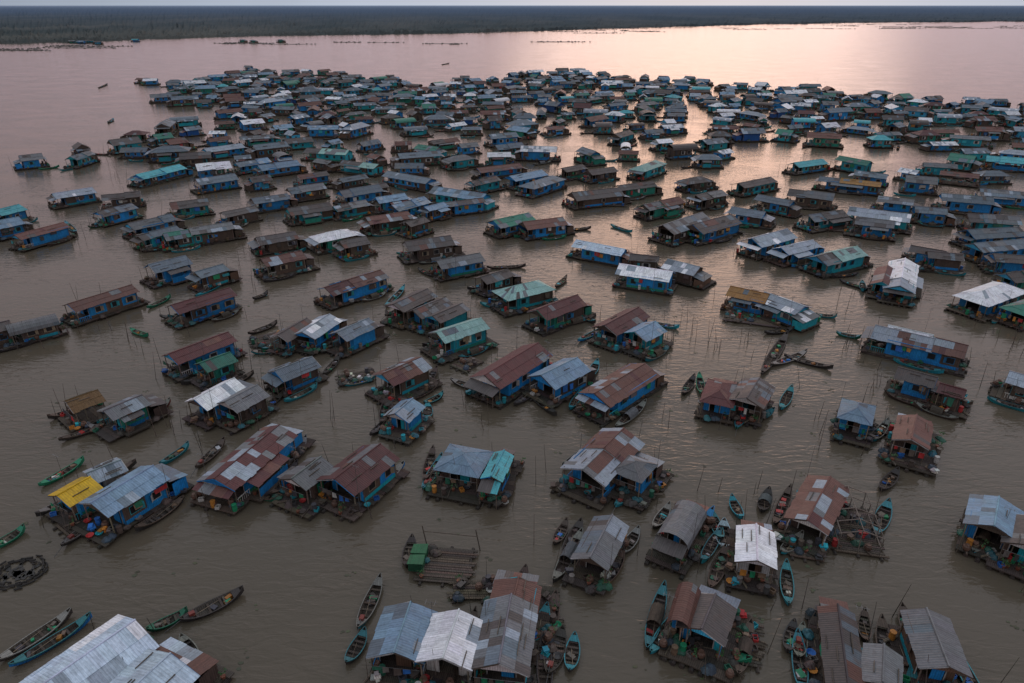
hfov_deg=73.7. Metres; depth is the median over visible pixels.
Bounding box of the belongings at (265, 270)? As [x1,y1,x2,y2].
[255,259,316,278]
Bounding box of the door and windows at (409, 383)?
[387,379,414,393]
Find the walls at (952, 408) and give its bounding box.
[935,393,959,411]
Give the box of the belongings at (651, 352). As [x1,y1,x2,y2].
[614,317,673,357]
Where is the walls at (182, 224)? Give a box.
[121,221,184,237]
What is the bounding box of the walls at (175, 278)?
[145,265,192,285]
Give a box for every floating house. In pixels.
[12,153,49,170]
[63,150,100,169]
[70,142,92,155]
[106,136,141,154]
[118,147,156,158]
[120,130,151,140]
[134,78,149,83]
[141,76,160,84]
[144,138,191,163]
[146,132,174,147]
[149,93,171,103]
[154,118,179,134]
[161,134,196,149]
[165,79,181,86]
[166,90,183,95]
[166,95,198,107]
[167,83,178,89]
[169,84,191,93]
[169,116,201,127]
[175,145,214,168]
[178,125,206,137]
[179,80,206,86]
[181,83,194,90]
[192,85,217,94]
[192,92,204,98]
[193,75,211,84]
[193,155,238,179]
[196,99,213,107]
[205,136,233,146]
[206,92,219,102]
[206,93,221,99]
[207,74,226,81]
[207,81,221,87]
[207,131,226,137]
[213,85,226,96]
[214,108,244,118]
[214,117,237,129]
[217,84,227,88]
[219,93,244,103]
[219,96,245,107]
[222,78,240,85]
[222,86,241,93]
[224,70,240,77]
[229,73,241,77]
[231,79,252,87]
[231,112,246,123]
[233,154,250,165]
[236,117,268,131]
[236,133,280,147]
[239,73,257,79]
[239,105,264,113]
[241,89,263,98]
[242,71,257,75]
[242,86,269,94]
[243,65,252,70]
[243,101,256,105]
[243,174,276,192]
[245,128,265,140]
[245,141,292,159]
[246,95,268,101]
[247,108,263,117]
[248,68,259,71]
[248,98,266,104]
[251,83,268,91]
[253,80,278,87]
[256,97,290,110]
[256,113,278,122]
[257,72,272,77]
[260,69,275,74]
[266,76,280,80]
[269,124,297,134]
[271,103,294,110]
[271,106,298,115]
[272,93,286,96]
[272,151,292,161]
[274,76,286,83]
[275,87,285,93]
[277,95,296,104]
[278,90,293,96]
[280,72,291,76]
[280,76,302,86]
[280,77,301,84]
[281,69,294,75]
[281,81,299,89]
[282,130,300,140]
[283,137,315,150]
[286,113,312,126]
[290,106,302,114]
[291,69,299,74]
[291,86,317,96]
[295,73,312,76]
[296,75,305,81]
[296,94,325,104]
[296,101,324,111]
[297,97,323,107]
[298,87,320,96]
[300,118,324,131]
[301,71,313,76]
[302,77,318,82]
[302,82,313,86]
[306,103,321,115]
[307,125,341,137]
[310,158,340,172]
[313,111,337,120]
[316,76,325,80]
[317,69,330,75]
[318,88,335,95]
[319,80,330,87]
[319,110,339,124]
[321,79,337,84]
[321,138,346,149]
[324,96,342,104]
[325,72,340,79]
[330,92,343,96]
[331,96,355,109]
[332,174,370,190]
[333,71,347,74]
[333,79,354,88]
[333,107,349,115]
[338,122,349,130]
[338,122,373,139]
[340,77,357,83]
[341,69,365,79]
[341,94,356,98]
[341,111,369,120]
[343,87,362,94]
[343,96,365,103]
[348,81,362,87]
[350,102,379,110]
[353,95,375,101]
[355,116,374,123]
[355,139,385,152]
[356,79,372,83]
[360,85,372,92]
[362,83,374,87]
[364,153,387,165]
[367,91,387,105]
[367,92,379,96]
[369,71,387,83]
[371,83,383,92]
[371,106,395,114]
[373,83,393,91]
[377,89,392,100]
[378,114,400,124]
[380,80,399,86]
[384,77,400,82]
[386,102,406,109]
[387,110,404,117]
[388,93,414,103]
[389,150,444,167]
[390,117,419,129]
[391,89,404,96]
[391,141,413,152]
[394,163,430,175]
[396,78,411,88]
[398,91,416,100]
[399,126,429,136]
[405,83,422,87]
[405,110,422,120]
[406,87,429,95]
[410,96,432,105]
[414,99,431,110]
[419,104,439,114]
[421,92,437,101]
[422,110,453,127]
[426,86,450,92]
[428,137,460,149]
[429,82,450,90]
[429,89,447,95]
[435,95,452,105]
[435,111,459,122]
[439,102,455,108]
[442,94,458,102]
[443,121,466,131]
[449,81,463,88]
[450,77,463,82]
[450,110,469,117]
[453,90,466,95]
[454,142,481,154]
[459,104,480,111]
[460,75,469,81]
[460,85,477,92]
[460,127,482,135]
[461,117,477,124]
[463,93,475,100]
[464,78,481,83]
[464,99,475,107]
[470,77,487,88]
[472,92,495,103]
[477,110,510,121]
[480,101,505,109]
[482,114,505,129]
[483,89,503,97]
[483,132,523,147]
[485,89,501,97]
[485,102,504,109]
[485,152,515,166]
[486,76,498,84]
[489,83,505,88]
[490,97,511,106]
[492,142,523,154]
[501,77,516,81]
[501,80,513,85]
[502,85,518,94]
[503,119,539,131]
[505,120,536,139]
[506,72,521,78]
[506,90,526,97]
[506,106,522,112]
[510,78,522,84]
[510,95,533,102]
[510,108,526,118]
[513,113,538,126]
[514,145,560,162]
[518,70,525,77]
[524,77,533,82]
[525,70,544,76]
[526,81,542,85]
[526,83,546,90]
[527,90,544,99]
[530,74,538,78]
[531,79,545,83]
[534,98,546,105]
[536,107,547,119]
[537,76,550,81]
[537,94,551,102]
[538,87,554,94]
[539,125,571,135]
[542,101,566,114]
[545,71,558,75]
[546,76,563,83]
[548,79,565,85]
[549,85,563,92]
[549,118,568,126]
[554,89,565,98]
[555,68,568,75]
[555,112,576,119]
[556,96,573,102]
[558,81,576,88]
[561,72,575,78]
[567,98,585,107]
[568,74,578,80]
[570,68,585,74]
[570,76,583,82]
[571,89,593,97]
[573,93,589,98]
[573,97,593,114]
[574,142,606,166]
[576,70,589,76]
[576,81,595,89]
[578,114,609,128]
[580,109,607,119]
[581,72,593,78]
[586,76,594,81]
[586,97,603,103]
[588,92,614,100]
[592,122,613,134]
[593,76,609,84]
[594,91,611,93]
[595,71,609,77]
[598,80,624,88]
[599,72,610,78]
[600,83,609,90]
[603,102,627,111]
[605,111,626,123]
[606,96,624,103]
[607,130,636,146]
[609,75,623,79]
[612,99,628,106]
[614,78,632,82]
[617,145,639,161]
[618,110,635,118]
[619,142,631,154]
[620,83,633,90]
[622,92,636,99]
[622,123,645,130]
[624,89,637,96]
[632,81,651,87]
[632,101,661,111]
[634,85,646,94]
[634,104,655,113]
[637,110,657,122]
[638,94,646,102]
[638,129,665,139]
[639,74,649,81]
[640,95,662,106]
[641,89,655,96]
[645,86,660,88]
[648,82,668,88]
[648,138,673,151]
[649,89,675,99]
[654,76,671,83]
[658,119,676,128]
[659,124,688,134]
[662,94,684,101]
[663,98,680,104]
[663,108,687,118]
[664,104,688,113]
[664,143,697,160]
[666,86,678,89]
[666,113,686,122]
[669,79,687,85]
[672,82,691,90]
[672,90,682,95]
[672,101,686,106]
[684,76,696,83]
[685,90,710,97]
[687,93,700,100]
[688,86,711,94]
[690,149,723,168]
[693,137,732,152]
[694,78,713,85]
[694,94,717,103]
[695,80,705,86]
[698,98,722,107]
[705,131,734,143]
[706,103,726,113]
[706,125,738,134]
[710,116,735,125]
[713,109,740,116]
[713,148,735,160]
[714,84,730,89]
[716,112,736,121]
[718,91,735,99]
[719,95,734,102]
[721,86,738,93]
[722,88,735,96]
[724,103,742,110]
[725,97,743,106]
[731,82,750,89]
[732,128,769,142]
[734,111,766,121]
[739,91,756,102]
[739,123,762,128]
[744,97,764,105]
[746,87,763,94]
[747,106,761,113]
[754,102,773,110]
[755,82,771,91]
[756,90,772,97]
[756,93,773,100]
[756,116,769,126]
[767,108,788,118]
[769,97,791,107]
[769,103,794,114]
[770,128,799,143]
[773,86,792,94]
[773,94,795,99]
[777,90,807,96]
[778,97,802,104]
[778,115,796,123]
[784,124,806,133]
[790,103,811,111]
[790,118,816,128]
[795,110,817,117]
[796,84,821,89]
[797,93,817,101]
[799,99,818,108]
[802,88,821,94]
[802,129,843,148]
[808,116,826,124]
[810,91,830,104]
[813,122,841,133]
[817,101,838,112]
[818,107,854,121]
[820,86,836,94]
[822,89,846,98]
[823,93,838,100]
[830,152,874,172]
[839,96,852,106]
[841,126,876,135]
[843,103,871,114]
[847,94,862,100]
[850,120,870,128]
[855,105,885,119]
[858,95,874,103]
[863,90,893,100]
[863,135,895,147]
[866,100,882,108]
[867,129,904,141]
[871,91,884,103]
[877,115,903,126]
[881,118,906,133]
[882,103,903,113]
[883,99,907,107]
[890,93,914,103]
[890,111,909,119]
[893,163,920,181]
[899,168,938,196]
[903,130,940,143]
[904,106,933,118]
[905,119,929,131]
[907,99,927,106]
[915,162,957,177]
[917,117,933,126]
[918,102,946,109]
[918,141,957,151]
[921,95,943,102]
[928,109,951,115]
[932,113,963,124]
[932,129,960,139]
[941,102,960,108]
[941,128,993,148]
[943,153,982,172]
[954,104,984,113]
[955,148,995,161]
[957,114,977,121]
[959,97,979,104]
[962,116,998,128]
[965,111,989,115]
[965,170,1015,184]
[968,126,1011,141]
[969,98,996,106]
[975,102,992,112]
[988,107,1021,116]
[990,99,1010,106]
[992,149,1023,157]
[996,111,1020,119]
[996,115,1016,123]
[998,116,1023,127]
[1006,126,1023,138]
[1008,142,1023,149]
[1016,103,1023,110]
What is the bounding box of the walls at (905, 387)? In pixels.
[893,379,942,405]
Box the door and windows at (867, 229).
[862,227,885,233]
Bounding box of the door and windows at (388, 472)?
[336,466,394,500]
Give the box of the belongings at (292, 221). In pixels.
[284,214,322,225]
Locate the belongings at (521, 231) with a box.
[517,206,567,239]
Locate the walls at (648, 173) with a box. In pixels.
[629,165,665,180]
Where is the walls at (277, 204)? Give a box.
[247,198,297,210]
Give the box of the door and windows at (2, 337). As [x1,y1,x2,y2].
[0,334,7,340]
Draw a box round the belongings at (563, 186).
[515,184,566,196]
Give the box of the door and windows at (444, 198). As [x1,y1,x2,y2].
[436,196,455,200]
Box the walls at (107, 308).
[65,293,138,321]
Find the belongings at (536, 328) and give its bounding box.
[525,302,587,331]
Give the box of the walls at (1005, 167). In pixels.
[985,160,1023,172]
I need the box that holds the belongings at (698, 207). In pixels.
[683,188,728,209]
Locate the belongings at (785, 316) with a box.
[772,296,820,330]
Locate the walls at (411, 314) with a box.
[386,295,434,323]
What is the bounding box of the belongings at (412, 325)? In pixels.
[408,280,443,333]
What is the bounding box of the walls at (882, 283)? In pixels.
[870,282,889,294]
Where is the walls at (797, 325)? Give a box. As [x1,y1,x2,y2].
[754,301,817,330]
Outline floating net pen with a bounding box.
[0,555,47,590]
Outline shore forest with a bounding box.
[0,6,1023,43]
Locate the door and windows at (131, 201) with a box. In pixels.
[116,199,140,203]
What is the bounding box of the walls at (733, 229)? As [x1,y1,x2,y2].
[687,222,739,241]
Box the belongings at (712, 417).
[696,366,746,420]
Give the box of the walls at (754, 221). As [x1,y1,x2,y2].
[729,213,773,226]
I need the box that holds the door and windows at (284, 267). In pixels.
[270,261,302,271]
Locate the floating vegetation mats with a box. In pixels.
[0,22,1022,50]
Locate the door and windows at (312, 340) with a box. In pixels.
[309,334,325,344]
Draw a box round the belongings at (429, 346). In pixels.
[423,328,497,362]
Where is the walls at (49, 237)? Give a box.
[12,226,70,247]
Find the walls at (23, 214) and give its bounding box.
[0,209,27,219]
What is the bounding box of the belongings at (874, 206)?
[869,200,917,213]
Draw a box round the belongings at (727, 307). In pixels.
[721,297,769,316]
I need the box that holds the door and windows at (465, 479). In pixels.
[450,461,488,482]
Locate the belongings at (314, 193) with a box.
[289,178,329,199]
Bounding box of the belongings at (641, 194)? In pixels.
[627,171,661,195]
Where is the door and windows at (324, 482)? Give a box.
[294,479,329,497]
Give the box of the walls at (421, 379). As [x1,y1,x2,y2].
[375,370,429,395]
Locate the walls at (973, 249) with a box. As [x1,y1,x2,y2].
[961,244,1023,261]
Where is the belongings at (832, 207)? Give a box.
[785,197,836,208]
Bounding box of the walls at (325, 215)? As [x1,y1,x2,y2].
[286,209,341,225]
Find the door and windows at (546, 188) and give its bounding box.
[526,183,558,193]
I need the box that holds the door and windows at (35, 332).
[21,326,55,336]
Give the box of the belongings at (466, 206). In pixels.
[446,205,481,214]
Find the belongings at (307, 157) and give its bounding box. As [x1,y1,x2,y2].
[300,153,355,160]
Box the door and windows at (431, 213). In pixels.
[427,211,446,217]
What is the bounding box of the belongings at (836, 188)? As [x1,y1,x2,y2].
[814,174,882,194]
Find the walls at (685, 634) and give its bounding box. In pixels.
[667,620,688,642]
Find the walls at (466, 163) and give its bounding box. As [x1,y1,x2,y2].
[441,159,478,168]
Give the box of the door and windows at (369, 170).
[356,168,378,172]
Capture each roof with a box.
[0,204,27,216]
[0,216,31,228]
[0,320,10,331]
[5,313,59,335]
[10,222,70,240]
[19,614,159,682]
[46,187,96,200]
[48,476,102,507]
[63,284,139,311]
[78,463,187,518]
[82,457,128,482]
[91,203,137,217]
[97,394,167,422]
[101,191,140,200]
[110,637,218,682]
[120,213,184,231]
[127,164,192,181]
[129,225,184,243]
[144,255,192,274]
[161,331,237,364]
[162,229,217,240]
[165,287,237,314]
[169,198,209,209]
[184,377,253,410]
[185,264,238,281]
[189,221,243,236]
[192,423,302,498]
[193,173,238,184]
[194,351,237,373]
[202,143,246,153]
[216,384,269,413]
[219,205,259,217]
[233,157,271,166]
[247,193,296,205]
[247,231,305,248]
[253,160,306,171]
[257,250,314,266]
[261,356,321,386]
[269,317,311,342]
[276,456,333,491]
[285,183,326,194]
[285,202,335,217]
[294,313,346,339]
[295,171,328,179]
[303,148,353,154]
[305,229,364,245]
[316,443,399,496]
[318,269,389,296]
[328,317,384,341]
[332,200,374,211]
[332,236,370,250]
[336,184,387,198]
[338,160,383,169]
[356,211,416,227]
[366,601,437,665]
[372,193,411,204]
[372,356,432,386]
[373,182,388,187]
[382,171,441,185]
[383,397,425,422]
[384,288,437,312]
[385,196,431,211]
[399,216,429,226]
[402,235,462,251]
[405,297,453,319]
[413,144,446,152]
[415,608,482,671]
[418,202,450,212]
[425,302,469,323]
[426,186,494,204]
[429,317,489,343]
[433,252,485,269]
[433,443,493,478]
[441,154,478,163]
[445,197,485,206]
[463,342,552,397]
[464,175,501,186]
[470,163,526,174]
[471,593,537,677]
[473,269,522,284]
[477,448,515,494]
[486,212,535,228]
[490,569,541,613]
[492,280,555,300]
[503,170,549,181]
[518,217,573,230]
[519,175,565,188]
[527,294,592,320]
[527,357,596,390]
[558,164,587,172]
[560,427,644,486]
[567,187,628,200]
[570,514,629,571]
[571,239,631,259]
[575,363,665,411]
[583,166,618,175]
[592,306,649,335]
[612,181,661,190]
[614,452,664,483]
[615,263,674,282]
[624,321,667,342]
[627,160,666,173]
[629,253,659,262]
[633,196,685,212]
[651,212,709,234]
[651,499,709,559]
[661,258,712,281]
[665,581,700,633]
[674,176,713,185]
[676,584,740,646]
[687,190,727,201]
[689,214,741,233]
[699,378,737,408]
[724,206,774,221]
[725,285,769,305]
[729,377,775,408]
[731,176,778,187]
[735,519,777,570]
[737,228,797,250]
[753,194,800,210]
[755,291,819,323]
[766,239,823,257]
[783,475,848,535]
[787,159,828,167]
[787,188,835,200]
[800,209,852,222]
[804,246,870,265]
[815,176,881,187]
[817,596,865,682]
[836,398,875,425]
[847,206,911,224]
[848,170,888,178]
[854,216,894,230]
[860,325,968,359]
[861,642,903,682]
[870,265,894,284]
[877,195,920,205]
[882,257,923,296]
[887,324,934,337]
[892,413,933,450]
[893,366,943,395]
[900,607,972,678]
[902,245,946,254]
[913,206,956,218]
[926,250,964,261]
[936,382,966,399]
[938,193,1001,207]
[939,170,979,178]
[952,281,1023,306]
[953,226,1023,240]
[961,238,1023,252]
[962,213,1021,224]
[963,494,1023,536]
[978,188,1023,199]
[984,253,1023,263]
[985,155,1023,165]
[994,270,1023,283]
[998,299,1023,315]
[1000,514,1023,544]
[1005,370,1023,387]
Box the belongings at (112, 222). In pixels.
[92,201,142,225]
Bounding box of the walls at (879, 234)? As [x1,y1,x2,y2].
[853,224,891,236]
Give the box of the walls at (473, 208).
[447,202,483,213]
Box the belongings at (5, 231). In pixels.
[0,215,32,239]
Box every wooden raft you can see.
[52,512,75,538]
[247,330,279,349]
[407,526,480,587]
[432,472,459,487]
[446,573,494,603]
[449,356,483,373]
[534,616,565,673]
[607,203,626,207]
[652,470,666,487]
[715,621,767,673]
[722,310,780,328]
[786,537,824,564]
[799,223,861,231]
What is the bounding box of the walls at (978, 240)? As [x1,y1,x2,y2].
[951,231,1023,248]
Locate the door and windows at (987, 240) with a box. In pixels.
[967,234,1022,242]
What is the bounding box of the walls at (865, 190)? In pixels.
[814,181,878,194]
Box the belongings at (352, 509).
[316,464,379,515]
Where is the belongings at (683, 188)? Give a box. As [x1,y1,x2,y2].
[676,183,719,191]
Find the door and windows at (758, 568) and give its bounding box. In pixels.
[746,563,762,575]
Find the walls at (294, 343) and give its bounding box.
[270,336,308,349]
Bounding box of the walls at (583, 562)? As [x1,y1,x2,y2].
[574,518,618,580]
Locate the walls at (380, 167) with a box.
[336,165,382,174]
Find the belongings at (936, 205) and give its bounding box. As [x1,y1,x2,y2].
[932,199,999,214]
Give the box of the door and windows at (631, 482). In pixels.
[620,472,652,490]
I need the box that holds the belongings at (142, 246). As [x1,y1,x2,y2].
[135,224,173,250]
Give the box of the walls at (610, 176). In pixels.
[584,171,616,181]
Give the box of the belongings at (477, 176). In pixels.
[472,170,522,178]
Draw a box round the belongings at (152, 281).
[142,249,195,285]
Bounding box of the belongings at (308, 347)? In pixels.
[287,304,340,353]
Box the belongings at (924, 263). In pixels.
[917,256,963,271]
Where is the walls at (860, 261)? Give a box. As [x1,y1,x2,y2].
[804,252,869,272]
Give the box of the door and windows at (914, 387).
[908,384,930,393]
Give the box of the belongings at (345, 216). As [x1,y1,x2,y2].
[332,211,374,219]
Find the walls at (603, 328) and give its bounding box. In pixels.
[594,316,647,344]
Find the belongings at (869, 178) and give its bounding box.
[850,160,888,185]
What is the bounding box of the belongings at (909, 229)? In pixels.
[845,206,911,232]
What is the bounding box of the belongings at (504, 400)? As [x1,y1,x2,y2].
[465,324,552,404]
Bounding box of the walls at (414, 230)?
[401,222,428,234]
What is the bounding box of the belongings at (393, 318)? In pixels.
[381,290,436,327]
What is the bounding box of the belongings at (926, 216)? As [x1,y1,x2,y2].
[910,204,951,225]
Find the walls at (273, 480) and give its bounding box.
[194,432,302,511]
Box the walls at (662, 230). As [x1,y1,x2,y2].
[652,225,698,242]
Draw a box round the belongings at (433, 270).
[428,253,486,279]
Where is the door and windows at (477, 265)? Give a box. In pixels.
[444,263,481,273]
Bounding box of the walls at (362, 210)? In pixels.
[333,206,374,216]
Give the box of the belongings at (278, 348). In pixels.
[266,314,306,357]
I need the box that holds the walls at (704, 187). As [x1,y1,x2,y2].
[674,182,715,190]
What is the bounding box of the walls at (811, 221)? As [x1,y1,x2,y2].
[801,213,852,229]
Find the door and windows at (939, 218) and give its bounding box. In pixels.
[918,213,943,220]
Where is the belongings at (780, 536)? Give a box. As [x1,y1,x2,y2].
[773,443,847,557]
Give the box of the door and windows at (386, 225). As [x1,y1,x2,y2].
[373,220,407,229]
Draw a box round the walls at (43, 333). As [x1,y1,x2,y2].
[12,325,59,343]
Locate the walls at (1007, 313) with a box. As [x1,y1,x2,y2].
[1000,308,1023,323]
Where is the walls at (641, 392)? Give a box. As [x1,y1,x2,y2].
[576,364,663,421]
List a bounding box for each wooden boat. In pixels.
[0,338,33,352]
[0,523,25,547]
[0,607,72,661]
[8,611,91,666]
[22,217,37,222]
[34,499,59,516]
[38,165,59,169]
[38,456,84,485]
[46,236,72,245]
[47,406,68,418]
[54,524,86,556]
[58,419,112,440]
[64,220,76,233]
[86,423,114,427]
[88,222,103,227]
[125,458,136,469]
[129,327,148,336]
[134,495,184,530]
[144,245,168,251]
[146,294,170,307]
[146,606,187,631]
[149,397,170,412]
[159,161,179,165]
[159,314,199,319]
[159,441,188,463]
[164,585,243,632]
[167,313,181,316]
[171,244,200,252]
[178,215,194,219]
[178,633,198,649]
[180,373,204,384]
[191,436,224,475]
[195,286,219,296]
[211,308,239,321]
[233,222,248,227]
[236,370,253,380]
[248,319,276,333]
[251,345,286,354]
[251,490,278,501]
[252,290,267,299]
[261,339,278,350]
[264,272,295,281]
[264,459,297,496]
[267,391,283,404]
[270,247,305,256]
[270,479,281,496]
[283,382,316,401]
[287,434,306,461]
[321,338,341,352]
[322,354,339,374]
[342,215,362,221]
[342,375,374,385]
[344,254,368,261]
[344,626,366,664]
[355,460,404,497]
[356,572,381,633]
[359,287,388,299]
[362,290,386,301]
[363,151,376,154]
[369,416,390,435]
[372,230,396,236]
[379,395,389,423]
[385,284,404,306]
[391,251,411,255]
[394,184,408,190]
[402,533,416,567]
[408,379,439,399]
[417,365,437,390]
[418,267,437,277]
[419,255,453,264]
[420,452,442,498]
[422,339,440,346]
[422,401,432,415]
[422,445,435,480]
[423,390,442,403]
[433,662,443,682]
[450,377,468,389]
[452,167,468,170]
[454,606,477,679]
[458,342,495,351]
[458,346,488,357]
[467,284,480,289]
[475,163,488,166]
[480,301,515,308]
[486,263,525,268]
[491,296,501,301]
[514,384,538,404]
[519,564,528,572]
[524,384,556,415]
[533,160,551,164]
[535,602,549,640]
[537,638,552,682]
[542,234,565,240]
[542,589,559,645]
[544,624,566,682]
[552,517,568,544]
[553,528,582,582]
[555,274,566,286]
[561,517,582,559]
[562,450,578,464]
[564,631,579,671]
[566,313,595,325]
[569,388,581,409]
[574,226,590,230]
[578,328,600,340]
[585,318,595,322]
[590,358,598,373]
[597,178,613,183]
[602,546,624,582]
[611,224,631,232]
[611,498,622,513]
[615,399,646,427]
[620,525,639,553]
[630,195,645,200]
[645,348,666,361]
[645,580,666,649]
[650,617,667,653]
[652,501,670,528]
[657,322,679,328]
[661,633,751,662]
[663,213,680,218]
[681,373,695,394]
[690,190,706,193]
[696,371,704,392]
[700,527,721,563]
[707,505,714,516]
[708,542,728,587]
[709,205,724,210]
[712,511,723,540]
[715,235,732,242]
[716,518,729,546]
[729,493,743,518]
[734,403,747,435]
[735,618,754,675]
[748,407,774,419]
[758,486,772,511]
[761,330,787,376]
[764,326,793,334]
[771,349,807,365]
[773,484,791,524]
[779,385,793,409]
[780,530,803,553]
[780,558,793,605]
[783,618,798,652]
[784,353,833,368]
[791,628,808,682]
[793,621,807,658]
[797,205,819,210]
[806,611,820,669]
[816,312,837,317]
[827,189,856,194]
[831,272,858,277]
[836,331,861,338]
[839,279,870,290]
[858,607,871,642]
[859,280,865,291]
[860,235,887,240]
[872,498,891,532]
[873,417,889,440]
[874,422,888,435]
[875,613,889,647]
[879,466,899,490]
[884,358,944,373]
[886,391,937,408]
[893,192,915,196]
[897,628,908,667]
[898,602,906,625]
[904,665,918,682]
[914,400,958,419]
[918,222,944,227]
[934,270,965,275]
[948,210,966,214]
[959,660,979,682]
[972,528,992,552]
[987,396,1023,411]
[1006,205,1023,209]
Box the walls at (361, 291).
[319,271,386,303]
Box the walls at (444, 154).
[414,148,446,157]
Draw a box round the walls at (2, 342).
[0,330,13,345]
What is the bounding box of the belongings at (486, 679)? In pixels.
[460,616,538,682]
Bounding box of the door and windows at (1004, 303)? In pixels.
[965,295,1022,310]
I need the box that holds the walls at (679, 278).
[662,268,710,285]
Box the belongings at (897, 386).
[887,377,933,400]
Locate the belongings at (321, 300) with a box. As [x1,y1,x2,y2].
[313,283,391,306]
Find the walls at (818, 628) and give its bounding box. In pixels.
[817,603,824,682]
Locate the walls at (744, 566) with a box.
[736,542,773,584]
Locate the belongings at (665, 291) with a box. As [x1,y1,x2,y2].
[612,260,674,293]
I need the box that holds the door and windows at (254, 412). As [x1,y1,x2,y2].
[229,405,259,420]
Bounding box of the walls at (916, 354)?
[859,339,960,370]
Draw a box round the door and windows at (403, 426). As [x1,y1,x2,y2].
[396,419,405,429]
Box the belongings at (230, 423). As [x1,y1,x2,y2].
[215,400,273,428]
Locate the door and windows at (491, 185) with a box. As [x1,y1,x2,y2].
[476,182,497,189]
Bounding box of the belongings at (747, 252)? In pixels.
[737,241,790,258]
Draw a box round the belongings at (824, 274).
[798,262,870,276]
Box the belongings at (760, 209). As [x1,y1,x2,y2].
[750,193,789,215]
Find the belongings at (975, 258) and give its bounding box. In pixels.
[962,252,989,262]
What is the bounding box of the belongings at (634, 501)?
[600,438,673,506]
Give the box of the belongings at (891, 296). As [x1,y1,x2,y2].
[864,275,895,298]
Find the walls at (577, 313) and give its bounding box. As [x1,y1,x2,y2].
[529,306,591,331]
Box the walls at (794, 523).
[783,519,826,545]
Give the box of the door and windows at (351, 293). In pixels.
[342,280,385,297]
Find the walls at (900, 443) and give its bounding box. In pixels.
[890,416,925,462]
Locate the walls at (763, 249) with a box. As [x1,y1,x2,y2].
[736,239,794,259]
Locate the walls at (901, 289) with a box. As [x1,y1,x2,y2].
[881,262,921,301]
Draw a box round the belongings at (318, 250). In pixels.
[309,240,339,252]
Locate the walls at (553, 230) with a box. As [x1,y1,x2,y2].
[520,223,573,237]
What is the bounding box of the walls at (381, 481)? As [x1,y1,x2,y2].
[320,449,396,503]
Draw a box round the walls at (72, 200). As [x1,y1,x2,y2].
[47,192,96,207]
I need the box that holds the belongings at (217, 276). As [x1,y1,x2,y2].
[187,273,234,288]
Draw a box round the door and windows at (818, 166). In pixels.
[794,165,826,172]
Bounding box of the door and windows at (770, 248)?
[751,243,787,253]
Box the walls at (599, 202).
[567,193,629,206]
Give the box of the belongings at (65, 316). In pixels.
[59,298,144,324]
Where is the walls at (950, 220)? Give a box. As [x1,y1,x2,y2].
[911,208,954,224]
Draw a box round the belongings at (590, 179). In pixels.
[581,174,610,181]
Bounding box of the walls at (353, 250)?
[333,242,368,254]
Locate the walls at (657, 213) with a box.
[633,201,683,217]
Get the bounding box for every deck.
[2,325,68,349]
[8,235,76,252]
[45,506,93,529]
[48,200,102,209]
[60,297,150,328]
[71,481,194,548]
[88,406,172,442]
[91,216,144,227]
[101,200,145,209]
[122,224,187,241]
[127,173,193,188]
[133,243,156,251]
[139,271,197,289]
[160,240,225,252]
[162,347,247,383]
[164,307,242,329]
[172,208,215,217]
[182,408,224,431]
[187,277,242,292]
[189,367,244,391]
[190,186,241,194]
[190,437,315,516]
[194,664,234,682]
[198,233,247,244]
[211,152,252,159]
[216,403,279,434]
[223,217,262,224]
[237,171,252,174]
[250,242,308,256]
[253,169,307,177]
[254,264,320,281]
[257,204,298,213]
[265,341,308,358]
[265,372,328,398]
[269,485,343,521]
[282,216,334,226]
[295,196,330,202]
[295,335,338,356]
[300,157,355,162]
[307,244,369,255]
[312,469,409,522]
[313,285,394,310]
[326,332,389,357]
[332,200,377,204]
[332,212,375,221]
[333,248,377,261]
[337,170,385,176]
[359,227,400,235]
[364,376,442,408]
[364,653,415,682]
[375,207,393,213]
[378,420,431,446]
[380,311,414,329]
[382,182,428,192]
[395,231,434,239]
[397,248,465,264]
[405,319,430,333]
[419,324,443,339]
[419,338,498,364]
[419,658,478,682]
[425,474,487,509]
[427,216,451,222]
[428,266,491,281]
[430,199,498,212]
[439,165,478,170]
[451,210,487,216]
[464,379,537,409]
[468,187,505,192]
[470,281,522,298]
[471,176,507,179]
[476,620,538,682]
[482,460,524,509]
[483,228,517,238]
[487,300,553,317]
[503,183,522,190]
[514,186,567,198]
[518,229,576,240]
[521,311,593,336]
[522,379,597,407]
[536,585,560,647]
[549,448,616,510]
[561,174,588,181]
[561,201,633,209]
[562,538,628,595]
[565,250,635,266]
[572,380,668,427]
[580,177,620,183]
[586,332,621,353]
[611,472,673,513]
[612,276,677,295]
[619,339,670,360]
[625,171,668,180]
[625,192,663,197]
[633,210,686,221]
[644,515,716,580]
[648,232,696,247]
[658,620,700,668]
[662,614,751,682]
[674,187,718,193]
[676,280,716,289]
[683,202,729,210]
[685,231,744,246]
[694,397,732,425]
[720,298,762,315]
[724,528,777,598]
[728,188,780,197]
[731,400,773,428]
[736,247,772,260]
[740,224,776,230]
[749,206,802,218]
[753,314,821,331]
[762,255,810,267]
[776,507,847,556]
[781,169,832,175]
[792,223,854,233]
[793,200,837,210]
[798,263,873,279]
[805,607,822,682]
[811,184,883,196]
[830,409,876,450]
[842,228,895,241]
[844,218,912,234]
[860,340,969,377]
[865,280,882,299]
[870,204,917,215]
[877,277,921,308]
[882,421,938,477]
[884,379,942,404]
[886,624,957,682]
[910,217,956,226]
[914,261,964,275]
[924,401,971,419]
[930,204,1000,214]
[938,180,978,187]
[944,301,1002,322]
[948,240,975,250]
[955,508,1015,565]
[956,224,974,232]
[964,253,986,263]
[975,265,1001,274]
[981,164,1023,172]
[985,537,1023,582]
[988,313,1023,331]
[988,384,1023,405]
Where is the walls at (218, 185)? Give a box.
[194,180,238,190]
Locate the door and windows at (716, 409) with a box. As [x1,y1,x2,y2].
[708,404,720,412]
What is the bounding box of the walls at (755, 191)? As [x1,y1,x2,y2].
[731,182,777,195]

